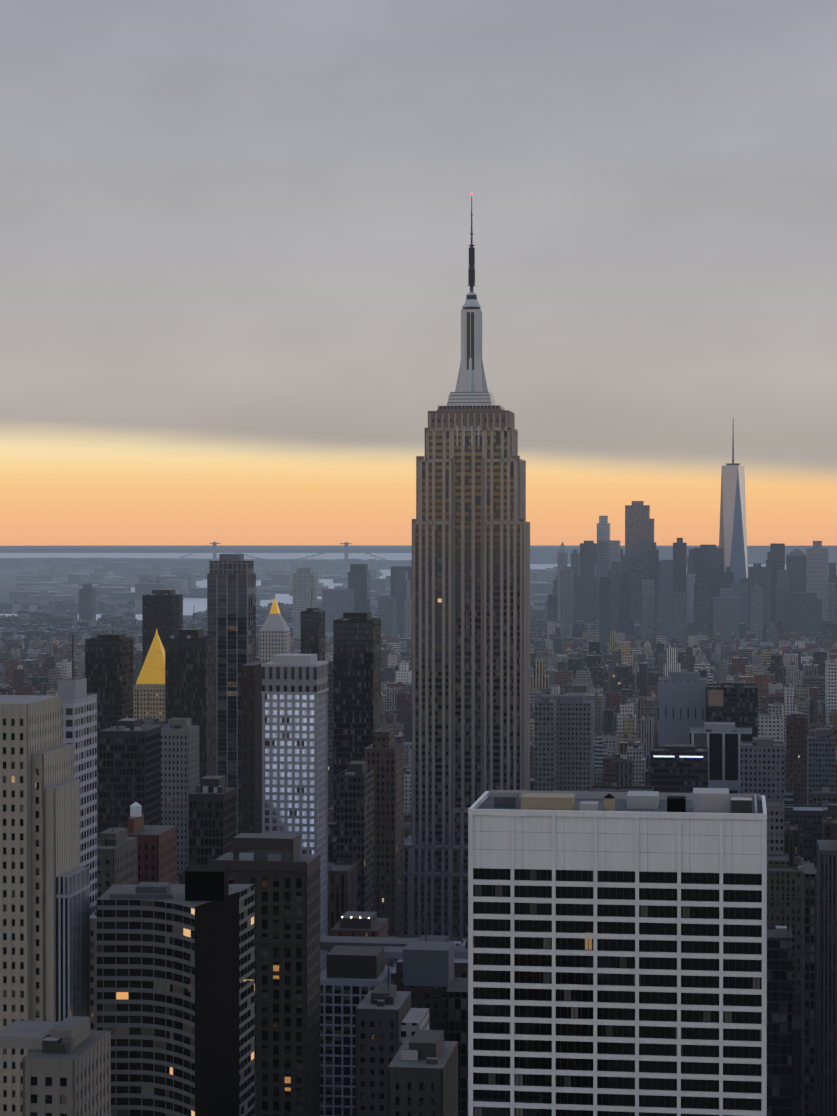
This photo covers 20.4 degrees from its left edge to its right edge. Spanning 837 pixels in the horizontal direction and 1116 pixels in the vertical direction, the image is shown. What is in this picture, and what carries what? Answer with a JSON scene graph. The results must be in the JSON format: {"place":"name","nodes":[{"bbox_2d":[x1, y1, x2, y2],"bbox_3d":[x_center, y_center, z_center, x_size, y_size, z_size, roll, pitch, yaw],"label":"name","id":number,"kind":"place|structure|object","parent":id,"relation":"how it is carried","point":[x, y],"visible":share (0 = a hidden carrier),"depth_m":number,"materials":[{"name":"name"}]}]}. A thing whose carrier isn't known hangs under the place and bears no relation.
{"place":"outdoors","nodes":[
{"label":"outdoors","id":0,"kind":"place"},
{"bbox_2d":[0,614,141,619],"bbox_3d":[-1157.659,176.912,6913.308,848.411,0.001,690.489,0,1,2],"label":"water","id":1,"kind":"structure","parent":0,"point":[138,616],"depth_m":7086.03,"materials":[{"name":"grey liquid"}]},
{"bbox_2d":[183,598,206,614],"bbox_3d":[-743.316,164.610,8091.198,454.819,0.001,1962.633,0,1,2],"label":"water","id":2,"kind":"structure","parent":0,"point":[191,606],"depth_m":8074.18,"materials":[{"name":"grey liquid"}]},
{"bbox_2d":[196,579,206,587],"bbox_3d":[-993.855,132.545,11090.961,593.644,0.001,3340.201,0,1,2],"label":"water","id":3,"kind":"structure","parent":0,"point":[202,584],"depth_m":11487.95,"materials":[{"name":"grey liquid"}]},
{"bbox_2d":[0,557,411,568],"bbox_3d":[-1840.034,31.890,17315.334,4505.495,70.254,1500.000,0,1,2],"label":"shore","id":4,"kind":"structure","parent":0,"point":[62,562],"depth_m":16584.46,"materials":[{"name":"grey"}]},
{"bbox_2d":[256,579,269,585],"bbox_3d":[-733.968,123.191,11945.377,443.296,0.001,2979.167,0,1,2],"label":"water","id":5,"kind":"structure","parent":0,"point":[258,582],"depth_m":11824.53,"materials":[{"name":"grey liquid"}]},
{"bbox_2d":[260,594,292,606],"bbox_3d":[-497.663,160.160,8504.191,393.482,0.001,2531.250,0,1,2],"label":"water","id":6,"kind":"structure","parent":0,"point":[285,598],"depth_m":8672.32,"materials":[{"name":"grey liquid"}]},
{"bbox_2d":[317,579,341,598],"bbox_3d":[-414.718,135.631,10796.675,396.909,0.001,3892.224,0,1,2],"label":"water","id":7,"kind":"structure","parent":0,"point":[329,583],"depth_m":11598.71,"materials":[{"name":"grey liquid"}]},
{"bbox_2d":[0,546,747,552],"bbox_3d":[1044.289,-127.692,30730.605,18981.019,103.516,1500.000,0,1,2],"label":"hills","id":8,"kind":"structure","parent":0,"point":[164,550],"depth_m":30108.84,"materials":[{"name":"grey"}]},
{"bbox_2d":[380,569,390,578],"bbox_3d":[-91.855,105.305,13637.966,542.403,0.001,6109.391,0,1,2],"label":"water","id":9,"kind":"structure","parent":0,"point":[386,572],"depth_m":14473.94,"materials":[{"name":"grey liquid"}]},
{"bbox_2d":[0,553,785,569],"bbox_3d":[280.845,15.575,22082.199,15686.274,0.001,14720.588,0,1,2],"label":"water","id":10,"kind":"structure","parent":0,"point":[393,556],"depth_m":26183.21,"materials":[{"name":"grey liquid"}]},
{"bbox_2d":[0,546,817,1115],"bbox_3d":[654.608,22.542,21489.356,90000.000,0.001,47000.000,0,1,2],"label":"ground","id":11,"kind":"structure","parent":0,"point":[8,582],"depth_m":14174.19,"materials":[{"name":"grey"}]},
{"bbox_2d":[97,866,254,1115],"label":"curved block","id":12,"kind":"structure","parent":11,"relation":"on","point":[176,990],"depth_m":593.29,"materials":[{"name":"grey glass"}]},
{"bbox_2d":[174,542,390,560],"bbox_3d":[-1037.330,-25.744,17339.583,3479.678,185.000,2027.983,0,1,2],"label":"suspension bridge","id":13,"kind":"structure","parent":11,"relation":"on","point":[216,543],"depth_m":17237.26,"materials":[{"name":"metal"}]},
{"bbox_2d":[261,654,328,973],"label":"pale tower","id":14,"kind":"structure","parent":11,"relation":"on","point":[294,691],"depth_m":960.34,"materials":[{"name":"stone"}]},
{"bbox_2d":[0,501,836,1115],"bbox_3d":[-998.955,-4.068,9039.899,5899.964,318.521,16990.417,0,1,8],"label":"town","id":15,"kind":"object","parent":11,"relation":"on","point":[130,747],"visible":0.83,"depth_m":1302.29,"materials":[{"name":"grey concrete"}]},
{"bbox_2d":[404,193,529,937],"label":"skyscraper","id":16,"kind":"structure","parent":11,"relation":"on","point":[470,635],"depth_m":1300.49,"materials":[{"name":"stone"}]},
{"bbox_2d":[468,788,766,1115],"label":"slab","id":17,"kind":"structure","parent":11,"relation":"on","point":[617,953],"depth_m":512.75,"materials":[{"name":"white concrete"}]},
{"bbox_2d":[719,420,747,582],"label":"skyscraper","id":18,"kind":"structure","parent":11,"relation":"on","point":[733,537],"depth_m":5880.23,"materials":[{"name":"blue glass"}]},
{"bbox_2d":[0,0,836,545],"label":"sky","id":19,"kind":"structure","parent":0,"point":[235,237],"materials":[{"name":"grey"}]},
{"bbox_2d":[530,546,836,563],"bbox_3d":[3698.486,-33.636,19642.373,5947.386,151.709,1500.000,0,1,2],"label":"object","id":20,"kind":"structure","parent":0,"point":[756,554],"depth_m":18924.23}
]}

